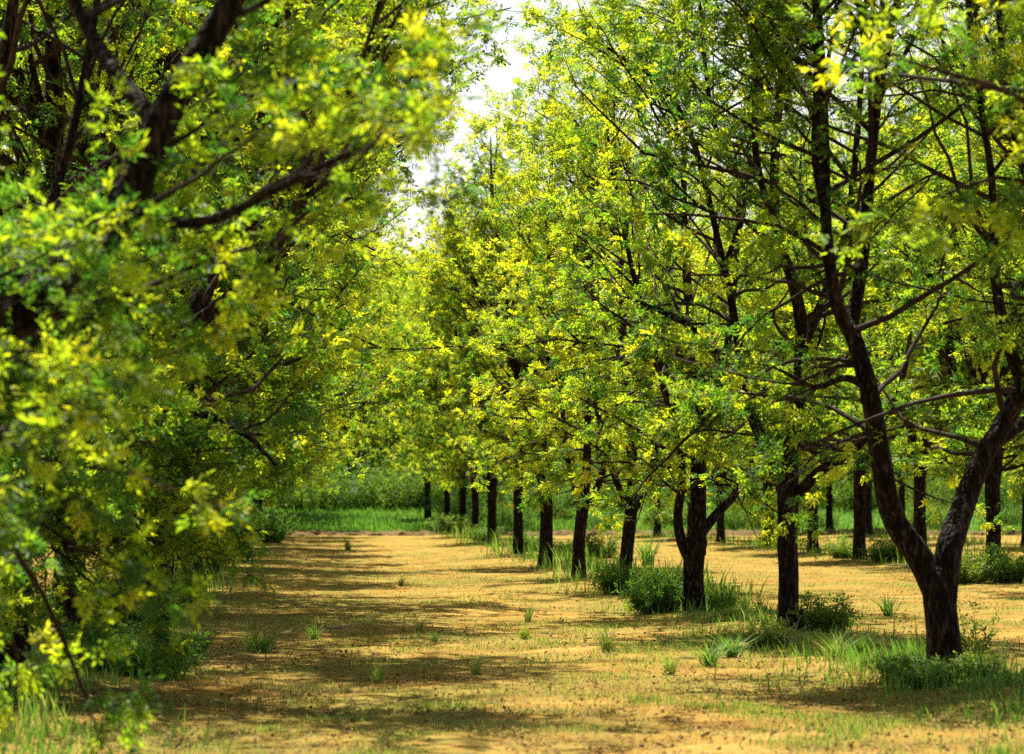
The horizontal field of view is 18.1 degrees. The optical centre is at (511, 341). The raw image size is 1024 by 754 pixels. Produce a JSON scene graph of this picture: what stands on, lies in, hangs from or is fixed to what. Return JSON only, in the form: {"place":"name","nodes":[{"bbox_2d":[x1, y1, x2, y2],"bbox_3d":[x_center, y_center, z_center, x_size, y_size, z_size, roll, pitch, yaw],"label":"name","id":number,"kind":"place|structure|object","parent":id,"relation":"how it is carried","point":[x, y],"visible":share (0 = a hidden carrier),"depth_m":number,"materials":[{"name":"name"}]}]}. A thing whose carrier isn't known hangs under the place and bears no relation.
{"place":"outdoors","nodes":[
{"label":"outdoors","id":0,"kind":"place"},
{"bbox_2d":[3,0,1019,494],"label":"sky","id":1,"kind":"structure","parent":0,"point":[498,78],"materials":[{"name":"white"}]},
{"bbox_2d":[0,506,1023,753],"bbox_3d":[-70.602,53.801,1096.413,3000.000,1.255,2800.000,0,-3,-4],"label":"ground","id":2,"kind":"structure","parent":0,"point":[434,744],"depth_m":34.24,"materials":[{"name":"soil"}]},
{"bbox_2d":[30,616,154,670],"bbox_3d":[-3.949,2.850,30.412,1.161,0.594,1.212,2,-3,-31],"label":"weed bush","id":3,"kind":"object","parent":2,"relation":"on","point":[66,630],"visible":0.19,"depth_m":30.27,"materials":[{"name":"green plant"}]},
{"bbox_2d":[91,579,204,632],"bbox_3d":[-4.607,3.242,39.391,1.509,0.723,1.576,0,-3,7],"label":"weed bush","id":4,"kind":"object","parent":2,"relation":"on","point":[130,616],"visible":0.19,"depth_m":39.14,"materials":[{"name":"green plant"}]},
{"bbox_2d":[95,626,210,679],"bbox_3d":[-3.325,2.899,29.956,1.054,0.517,0.945,-1,-3,12],"label":"weed bush","id":5,"kind":"object","parent":2,"relation":"on","point":[138,663],"visible":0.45,"depth_m":29.74,"materials":[{"name":"green plant"}]},
{"bbox_2d":[150,568,215,606],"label":"weed bush","id":6,"kind":"object","parent":2,"relation":"on","point":[183,598],"visible":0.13,"depth_m":47.75,"materials":[{"name":"green plant"}]},
{"bbox_2d":[165,617,232,656],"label":"grass tuft","id":7,"kind":"object","parent":2,"relation":"on","point":[202,645],"visible":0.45,"depth_m":33.85,"materials":[{"name":"plant"}]},
{"bbox_2d":[185,540,239,576],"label":"weed bush","id":8,"kind":"object","parent":2,"relation":"on","point":[196,564],"visible":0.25,"depth_m":65.80,"materials":[{"name":"green plant"}]},
{"bbox_2d":[10,3,428,575],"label":"walnut tree","id":9,"kind":"object","parent":2,"relation":"on","point":[366,295],"visible":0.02,"depth_m":65.33,"materials":[{"name":"green plant"}]},
{"bbox_2d":[38,114,436,560],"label":"walnut tree","id":10,"kind":"object","parent":2,"relation":"on","point":[418,312],"visible":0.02,"depth_m":74.45,"materials":[{"name":"green plant"}]},
{"bbox_2d":[0,0,492,582],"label":"walnut tree","id":11,"kind":"object","parent":2,"relation":"on","point":[400,384],"visible":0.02,"depth_m":55.23,"materials":[{"name":"green plant"}]},
{"bbox_2d":[0,0,497,599],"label":"walnut tree","id":12,"kind":"object","parent":2,"relation":"on","point":[332,368],"visible":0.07,"depth_m":46.21,"materials":[{"name":"green plant"}]},
{"bbox_2d":[0,0,507,753],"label":"walnut tree","id":13,"kind":"object","parent":2,"relation":"on","point":[76,276],"visible":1,"depth_m":17.25,"materials":[{"name":"green plant"}]},
{"bbox_2d":[0,0,508,689],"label":"walnut tree","id":14,"kind":"object","parent":2,"relation":"on","point":[166,542],"visible":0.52,"depth_m":26.72,"materials":[{"name":"green plant"}]},
{"bbox_2d":[215,621,298,652],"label":"grass tuft","id":15,"kind":"object","parent":2,"relation":"on","point":[254,646],"visible":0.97,"depth_m":34.67,"materials":[{"name":"plant"}]},
{"bbox_2d":[242,501,300,542],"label":"weed bush","id":16,"kind":"object","parent":2,"relation":"on","point":[279,528],"visible":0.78,"depth_m":115.11,"materials":[{"name":"green plant"}]},
{"bbox_2d":[137,128,414,544],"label":"walnut tree","id":17,"kind":"object","parent":2,"relation":"on","point":[294,482],"visible":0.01,"depth_m":84.94,"materials":[{"name":"green plant"}]},
{"bbox_2d":[0,0,577,635],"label":"walnut tree","id":18,"kind":"object","parent":2,"relation":"on","point":[48,112],"visible":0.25,"depth_m":35.88,"materials":[{"name":"green plant"}]},
{"bbox_2d":[235,245,381,522],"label":"walnut tree","id":19,"kind":"object","parent":2,"relation":"on","point":[332,469],"depth_m":114.33,"materials":[{"name":"green plant"}]},
{"bbox_2d":[222,177,407,522],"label":"walnut tree","id":20,"kind":"object","parent":2,"relation":"on","point":[362,355],"visible":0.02,"depth_m":94.28,"materials":[{"name":"green plant"}]},
{"bbox_2d":[248,268,381,514],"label":"walnut tree","id":21,"kind":"object","parent":2,"relation":"on","point":[271,501],"visible":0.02,"depth_m":133.93,"materials":[{"name":"green plant"}]},
{"bbox_2d":[234,201,402,513],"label":"walnut tree","id":22,"kind":"object","parent":2,"relation":"on","point":[346,453],"depth_m":103.44,"materials":[{"name":"green plant"}]},
{"bbox_2d":[265,454,373,510],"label":"overgrown shrub","id":23,"kind":"object","parent":2,"relation":"on","point":[317,500],"visible":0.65,"depth_m":169.35,"materials":[{"name":"green plant"}]},
{"bbox_2d":[314,303,383,478],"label":"walnut tree","id":24,"kind":"object","parent":2,"relation":"on","point":[367,416],"visible":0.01,"depth_m":182.62,"materials":[{"name":"green plant"}]},
{"bbox_2d":[325,464,399,508],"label":"overgrown shrub","id":25,"kind":"object","parent":2,"relation":"on","point":[351,499],"visible":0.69,"depth_m":171.70,"materials":[{"name":"green plant"}]},
{"bbox_2d":[312,240,421,497],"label":"walnut tree","id":26,"kind":"object","parent":2,"relation":"on","point":[372,445],"visible":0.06,"depth_m":186.84,"materials":[{"name":"green plant"}]},
{"bbox_2d":[341,246,428,472],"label":"walnut tree","id":27,"kind":"object","parent":2,"relation":"on","point":[363,418],"depth_m":199.38,"materials":[{"name":"green plant"}]},
{"bbox_2d":[344,447,443,510],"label":"overgrown shrub","id":28,"kind":"object","parent":2,"relation":"on","point":[390,499],"visible":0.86,"depth_m":170.56,"materials":[{"name":"green plant"}]},
{"bbox_2d":[357,254,469,519],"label":"walnut tree","id":29,"kind":"object","parent":2,"relation":"on","point":[427,512],"visible":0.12,"depth_m":160.21,"materials":[{"name":"green plant"}]},
{"bbox_2d":[376,299,465,520],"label":"walnut tree","id":30,"kind":"object","parent":2,"relation":"on","point":[446,502],"visible":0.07,"depth_m":149.91,"materials":[{"name":"green plant"}]},
{"bbox_2d":[379,452,485,510],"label":"overgrown shrub","id":31,"kind":"object","parent":2,"relation":"on","point":[422,503],"visible":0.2,"depth_m":170.06,"materials":[{"name":"green plant"}]},
{"bbox_2d":[361,245,525,483],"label":"walnut tree","id":32,"kind":"object","parent":2,"relation":"on","point":[394,433],"visible":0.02,"depth_m":184.40,"materials":[{"name":"green plant"}]},
{"bbox_2d":[379,234,512,524],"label":"walnut tree","id":33,"kind":"object","parent":2,"relation":"on","point":[461,495],"visible":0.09,"depth_m":144.23,"materials":[{"name":"green plant"}]},
{"bbox_2d":[425,512,479,532],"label":"weed bush","id":34,"kind":"object","parent":2,"relation":"on","point":[444,522],"visible":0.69,"depth_m":138.10,"materials":[{"name":"green plant"}]},
{"bbox_2d":[414,486,508,521],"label":"overgrown shrub","id":35,"kind":"object","parent":2,"relation":"on","point":[454,509],"visible":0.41,"depth_m":155.66,"materials":[{"name":"green plant"}]},
{"bbox_2d":[373,236,560,534],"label":"walnut tree","id":36,"kind":"object","parent":2,"relation":"on","point":[439,396],"visible":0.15,"depth_m":128.17,"materials":[{"name":"green plant"}]},
{"bbox_2d":[454,649,504,674],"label":"grass tuft","id":37,"kind":"object","parent":2,"relation":"on","point":[475,669],"visible":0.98,"depth_m":30.84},
{"bbox_2d":[464,524,503,541],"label":"weed bush","id":38,"kind":"object","parent":2,"relation":"on","point":[482,536],"visible":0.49,"depth_m":115.27,"materials":[{"name":"green plant"}]},
{"bbox_2d":[398,161,575,541],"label":"walnut tree","id":39,"kind":"object","parent":2,"relation":"on","point":[448,334],"visible":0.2,"depth_m":111.40,"materials":[{"name":"green plant"}]},
{"bbox_2d":[451,466,534,508],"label":"overgrown shrub","id":40,"kind":"object","parent":2,"relation":"on","point":[486,495],"visible":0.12,"depth_m":169.82,"materials":[{"name":"green plant"}]},
{"bbox_2d":[1,540,1023,753],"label":"soil clods","id":41,"kind":"object","parent":2,"relation":"on","point":[664,746],"visible":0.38,"depth_m":28.11,"materials":[{"name":"soil"}]},
{"bbox_2d":[479,492,554,527],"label":"overgrown shrub","id":42,"kind":"object","parent":2,"relation":"on","point":[507,518],"visible":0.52,"depth_m":146.55,"materials":[{"name":"green plant"}]},
{"bbox_2d":[505,530,539,551],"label":"weed bush","id":43,"kind":"object","parent":2,"relation":"on","point":[527,540],"visible":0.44,"depth_m":95.96,"materials":[{"name":"green plant"}]},
{"bbox_2d":[422,141,629,553],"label":"walnut tree","id":44,"kind":"object","parent":2,"relation":"on","point":[518,526],"visible":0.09,"depth_m":89.95,"materials":[{"name":"green plant"}]},
{"bbox_2d":[485,480,575,519],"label":"overgrown shrub","id":45,"kind":"object","parent":2,"relation":"on","point":[557,507],"visible":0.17,"depth_m":159.96,"materials":[{"name":"green plant"}]},
{"bbox_2d":[47,521,1023,600],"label":"tall weeds","id":46,"kind":"object","parent":2,"relation":"on","point":[562,556],"visible":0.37,"depth_m":72.94,"materials":[{"name":"green plant"}]},
{"bbox_2d":[391,15,680,565],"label":"walnut tree","id":47,"kind":"object","parent":2,"relation":"on","point":[450,242],"visible":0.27,"depth_m":75.91,"materials":[{"name":"green plant"}]},
{"bbox_2d":[423,38,726,577],"bbox_3d":[1.035,-0.564,65.324,5.791,11.395,5.844,3,-4,-45],"label":"walnut tree","id":48,"kind":"object","parent":2,"relation":"on","point":[578,551],"visible":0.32,"depth_m":64.97,"materials":[{"name":"green plant"}]},
{"bbox_2d":[560,464,626,510],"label":"overgrown shrub","id":49,"kind":"object","parent":2,"relation":"on","point":[600,498],"visible":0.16,"depth_m":170.53,"materials":[{"name":"green plant"}]},
{"bbox_2d":[567,502,623,530],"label":"overgrown shrub","id":50,"kind":"object","parent":2,"relation":"on","point":[597,519],"visible":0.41,"depth_m":143.01,"materials":[{"name":"green plant"}]},
{"bbox_2d":[585,530,620,557],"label":"weed bush","id":51,"kind":"object","parent":2,"relation":"on","point":[591,545],"visible":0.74,"depth_m":88.60,"materials":[{"name":"green plant"}]},
{"bbox_2d":[594,623,619,651],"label":"grass tuft","id":52,"kind":"object","parent":2,"relation":"on","point":[606,640],"visible":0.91,"depth_m":35.01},
{"bbox_2d":[589,561,646,595],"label":"weed bush","id":53,"kind":"object","parent":2,"relation":"on","point":[604,580],"visible":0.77,"depth_m":54.44,"materials":[{"name":"green plant"}]},
{"bbox_2d":[578,454,676,508],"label":"overgrown shrub","id":54,"kind":"object","parent":2,"relation":"on","point":[666,493],"visible":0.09,"depth_m":171.94,"materials":[{"name":"green plant"}]},
{"bbox_2d":[466,0,793,587],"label":"walnut tree","id":55,"kind":"object","parent":2,"relation":"on","point":[628,536],"visible":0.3,"depth_m":56.82,"materials":[{"name":"green plant"}]},
{"bbox_2d":[581,255,721,534],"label":"walnut tree","id":56,"kind":"object","parent":2,"relation":"on","point":[657,528],"visible":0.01,"depth_m":133.32,"materials":[{"name":"green plant"}]},
{"bbox_2d":[634,534,670,564],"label":"grass tuft","id":57,"kind":"object","parent":2,"relation":"on","point":[647,552],"visible":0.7,"depth_m":79.62,"materials":[{"name":"plant"}]},
{"bbox_2d":[285,528,1020,535],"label":"soil bank","id":58,"kind":"structure","parent":2,"relation":"on","point":[426,532],"depth_m":138.11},
{"bbox_2d":[611,566,704,614],"bbox_3d":[2.070,3.596,46.239,1.212,0.742,1.161,2,-4,-41],"label":"weed bush","id":59,"kind":"object","parent":2,"relation":"on","point":[663,598],"visible":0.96,"depth_m":46.07,"materials":[{"name":"green plant"}]},
{"bbox_2d":[639,488,706,526],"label":"overgrown shrub","id":60,"kind":"object","parent":2,"relation":"on","point":[669,520],"visible":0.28,"depth_m":149.94,"materials":[{"name":"green plant"}]},
{"bbox_2d":[655,647,693,674],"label":"grass tuft","id":61,"kind":"object","parent":2,"relation":"on","point":[668,667],"visible":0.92,"depth_m":30.67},
{"bbox_2d":[579,193,786,536],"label":"walnut tree","id":62,"kind":"object","parent":2,"relation":"on","point":[688,523],"visible":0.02,"depth_m":123.43,"materials":[{"name":"green plant"}]},
{"bbox_2d":[467,0,919,611],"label":"walnut tree","id":63,"kind":"object","parent":2,"relation":"on","point":[693,548],"visible":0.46,"depth_m":46.12,"materials":[{"name":"green plant"}]},
{"bbox_2d":[641,213,774,541],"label":"walnut tree","id":64,"kind":"object","parent":2,"relation":"on","point":[720,532],"visible":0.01,"depth_m":113.41,"materials":[{"name":"green plant"}]},
{"bbox_2d":[678,637,742,666],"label":"grass tuft","id":65,"kind":"object","parent":2,"relation":"on","point":[707,659],"visible":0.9,"depth_m":31.80,"materials":[{"name":"plant"}]},
{"bbox_2d":[704,582,742,609],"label":"weed bush","id":66,"kind":"object","parent":2,"relation":"on","point":[728,593],"visible":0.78,"depth_m":46.14,"materials":[{"name":"green plant"}]},
{"bbox_2d":[702,629,767,657],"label":"grass tuft","id":67,"kind":"object","parent":2,"relation":"on","point":[733,652],"visible":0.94,"depth_m":33.33,"materials":[{"name":"plant"}]},
{"bbox_2d":[706,490,776,529],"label":"overgrown shrub","id":68,"kind":"object","parent":2,"relation":"on","point":[736,519],"visible":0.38,"depth_m":144.16,"materials":[{"name":"green plant"}]},
{"bbox_2d":[670,128,862,546],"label":"walnut tree","id":69,"kind":"object","parent":2,"relation":"on","point":[766,484],"depth_m":103.50,"materials":[{"name":"green plant"}]},
{"bbox_2d":[511,0,1023,627],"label":"walnut tree","id":70,"kind":"object","parent":2,"relation":"on","point":[803,332],"visible":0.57,"depth_m":39.16,"materials":[{"name":"green plant"}]},
{"bbox_2d":[734,617,800,647],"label":"weed bush","id":71,"kind":"object","parent":2,"relation":"on","point":[778,636],"visible":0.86,"depth_m":35.31,"materials":[{"name":"green plant"}]},
{"bbox_2d":[695,88,909,551],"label":"walnut tree","id":72,"kind":"object","parent":2,"relation":"on","point":[809,532],"visible":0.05,"depth_m":93.45,"materials":[{"name":"green plant"}]},
{"bbox_2d":[583,0,1023,664],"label":"walnut tree","id":73,"kind":"object","parent":2,"relation":"on","point":[937,574],"visible":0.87,"depth_m":29.81,"materials":[{"name":"green plant"}]},
{"bbox_2d":[775,436,853,529],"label":"walnut tree","id":74,"kind":"object","parent":2,"relation":"on","point":[829,515],"visible":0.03,"depth_m":142.90,"materials":[{"name":"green plant"}]},
{"bbox_2d":[799,503,849,527],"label":"overgrown shrub","id":75,"kind":"object","parent":2,"relation":"on","point":[835,518],"visible":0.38,"depth_m":148.57,"materials":[{"name":"green plant"}]},
{"bbox_2d":[788,590,863,632],"bbox_3d":[3.688,3.209,38.145,0.788,0.538,0.879,-2,-3,30],"label":"weed bush","id":76,"kind":"object","parent":2,"relation":"on","point":[820,616],"visible":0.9,"depth_m":37.98,"materials":[{"name":"green plant"}]},
{"bbox_2d":[809,627,871,660],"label":"grass tuft","id":77,"kind":"object","parent":2,"relation":"on","point":[834,648],"visible":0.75,"depth_m":32.11,"materials":[{"name":"plant"}]},
{"bbox_2d":[822,534,871,558],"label":"weed bush","id":78,"kind":"object","parent":2,"relation":"on","point":[844,548],"visible":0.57,"depth_m":84.32,"materials":[{"name":"green plant"}]},
{"bbox_2d":[827,624,890,653],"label":"grass tuft","id":79,"kind":"object","parent":2,"relation":"on","point":[860,647],"visible":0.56,"depth_m":33.33,"materials":[{"name":"plant"}]},
{"bbox_2d":[727,68,992,559],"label":"walnut tree","id":80,"kind":"object","parent":2,"relation":"on","point":[859,533],"visible":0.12,"depth_m":82.92,"materials":[{"name":"green plant"}]},
{"bbox_2d":[819,469,910,511],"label":"overgrown shrub","id":81,"kind":"object","parent":2,"relation":"on","point":[838,501],"visible":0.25,"depth_m":169.97,"materials":[{"name":"green plant"}]},
{"bbox_2d":[819,295,927,534],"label":"walnut tree","id":82,"kind":"object","parent":2,"relation":"on","point":[868,503],"visible":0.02,"depth_m":132.93,"materials":[{"name":"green plant"}]},
{"bbox_2d":[857,534,903,562],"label":"weed bush","id":83,"kind":"object","parent":2,"relation":"on","point":[888,550],"visible":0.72,"depth_m":78.54,"materials":[{"name":"green plant"}]},
{"bbox_2d":[830,329,944,512],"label":"walnut tree","id":84,"kind":"object","parent":2,"relation":"on","point":[901,491],"visible":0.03,"depth_m":122.91,"materials":[{"name":"green plant"}]},
{"bbox_2d":[869,590,910,616],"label":"grass tuft","id":85,"kind":"object","parent":2,"relation":"on","point":[889,612],"visible":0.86,"depth_m":44.73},
{"bbox_2d":[842,456,947,506],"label":"overgrown shrub","id":86,"kind":"object","parent":2,"relation":"on","point":[909,491],"visible":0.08,"depth_m":173.89,"materials":[{"name":"green plant"}]},
{"bbox_2d":[785,0,1023,284],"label":"walnut tree","id":87,"kind":"object","parent":2,"relation":"on","point":[1013,92],"visible":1,"depth_m":19.82,"materials":[{"name":"green plant"}]},
{"bbox_2d":[862,651,951,682],"bbox_3d":[3.497,2.904,28.675,0.727,0.289,0.696,1,-3,-16],"label":"weed bush","id":88,"kind":"object","parent":2,"relation":"on","point":[877,665],"visible":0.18,"depth_m":28.66,"materials":[{"name":"green plant"}]},
{"bbox_2d":[797,36,1023,543],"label":"walnut tree","id":89,"kind":"object","parent":2,"relation":"on","point":[919,523],"visible":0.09,"depth_m":75.97,"materials":[{"name":"green plant"}]},
{"bbox_2d":[879,654,974,687],"bbox_3d":[3.606,2.871,27.963,0.735,0.302,0.820,2,-3,-34],"label":"weed bush","id":90,"kind":"object","parent":2,"relation":"on","point":[920,665],"visible":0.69,"depth_m":27.88,"materials":[{"name":"green plant"}]},
{"bbox_2d":[905,492,953,529],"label":"overgrown shrub","id":91,"kind":"object","parent":2,"relation":"on","point":[910,518],"visible":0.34,"depth_m":144.39,"materials":[{"name":"green plant"}]},
{"bbox_2d":[838,0,1023,561],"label":"walnut tree","id":92,"kind":"object","parent":2,"relation":"on","point":[992,481],"visible":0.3,"depth_m":67.12,"materials":[{"name":"green plant"}]},
{"bbox_2d":[905,466,957,509],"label":"overgrown shrub","id":93,"kind":"object","parent":2,"relation":"on","point":[945,492],"visible":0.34,"depth_m":172.63,"materials":[{"name":"green plant"}]},
{"bbox_2d":[865,202,1017,541],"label":"walnut tree","id":94,"kind":"object","parent":2,"relation":"on","point":[967,449],"visible":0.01,"depth_m":112.99,"materials":[{"name":"green plant"}]},
{"bbox_2d":[894,0,1023,505],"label":"walnut tree","id":95,"kind":"object","parent":2,"relation":"on","point":[986,347],"visible":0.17,"depth_m":58.16,"materials":[{"name":"green plant"}]},
{"bbox_2d":[906,176,1023,546],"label":"walnut tree","id":96,"kind":"object","parent":2,"relation":"on","point":[1015,471],"visible":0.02,"depth_m":103.07,"materials":[{"name":"green plant"}]},
{"bbox_2d":[935,650,1012,678],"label":"weed bush","id":97,"kind":"object","parent":2,"relation":"on","point":[986,665],"visible":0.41,"depth_m":28.78,"materials":[{"name":"green plant"}]},
{"bbox_2d":[959,550,999,583],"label":"weed bush","id":98,"kind":"object","parent":2,"relation":"on","point":[970,574],"visible":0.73,"depth_m":61.69,"materials":[{"name":"green plant"}]},
{"bbox_2d":[950,471,1020,509],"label":"overgrown shrub","id":99,"kind":"object","parent":2,"relation":"on","point":[983,495],"visible":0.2,"depth_m":170.88,"materials":[{"name":"green plant"}]},
{"bbox_2d":[957,599,1016,658],"bbox_3d":[4.945,3.027,33.918,0.667,0.718,0.663,-3,-4,45],"label":"seedling","id":100,"kind":"object","parent":2,"relation":"on","point":[972,642],"visible":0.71,"depth_m":33.84,"materials":[{"name":"green plant"}]},
{"bbox_2d":[971,542,1023,582],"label":"weed bush","id":101,"kind":"object","parent":2,"relation":"on","point":[1007,569],"visible":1,"depth_m":61.66,"materials":[{"name":"green plant"}]},
{"bbox_2d":[976,494,1021,525],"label":"overgrown shrub","id":102,"kind":"object","parent":2,"relation":"on","point":[1011,516],"visible":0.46,"depth_m":151.28,"materials":[{"name":"green plant"}]},
{"bbox_2d":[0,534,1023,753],"bbox_3d":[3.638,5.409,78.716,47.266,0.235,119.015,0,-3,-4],"label":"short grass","id":103,"kind":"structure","parent":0,"point":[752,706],"depth_m":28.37,"materials":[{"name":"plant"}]},
{"bbox_2d":[0,530,1023,753],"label":"grass","id":104,"kind":"structure","parent":0,"point":[1006,678],"depth_m":27.77,"materials":[{"name":"plant"}]},
{"bbox_2d":[85,501,1021,531],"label":"meadow grass","id":105,"kind":"structure","parent":0,"point":[347,523],"depth_m":154.32,"materials":[{"name":"plant"}]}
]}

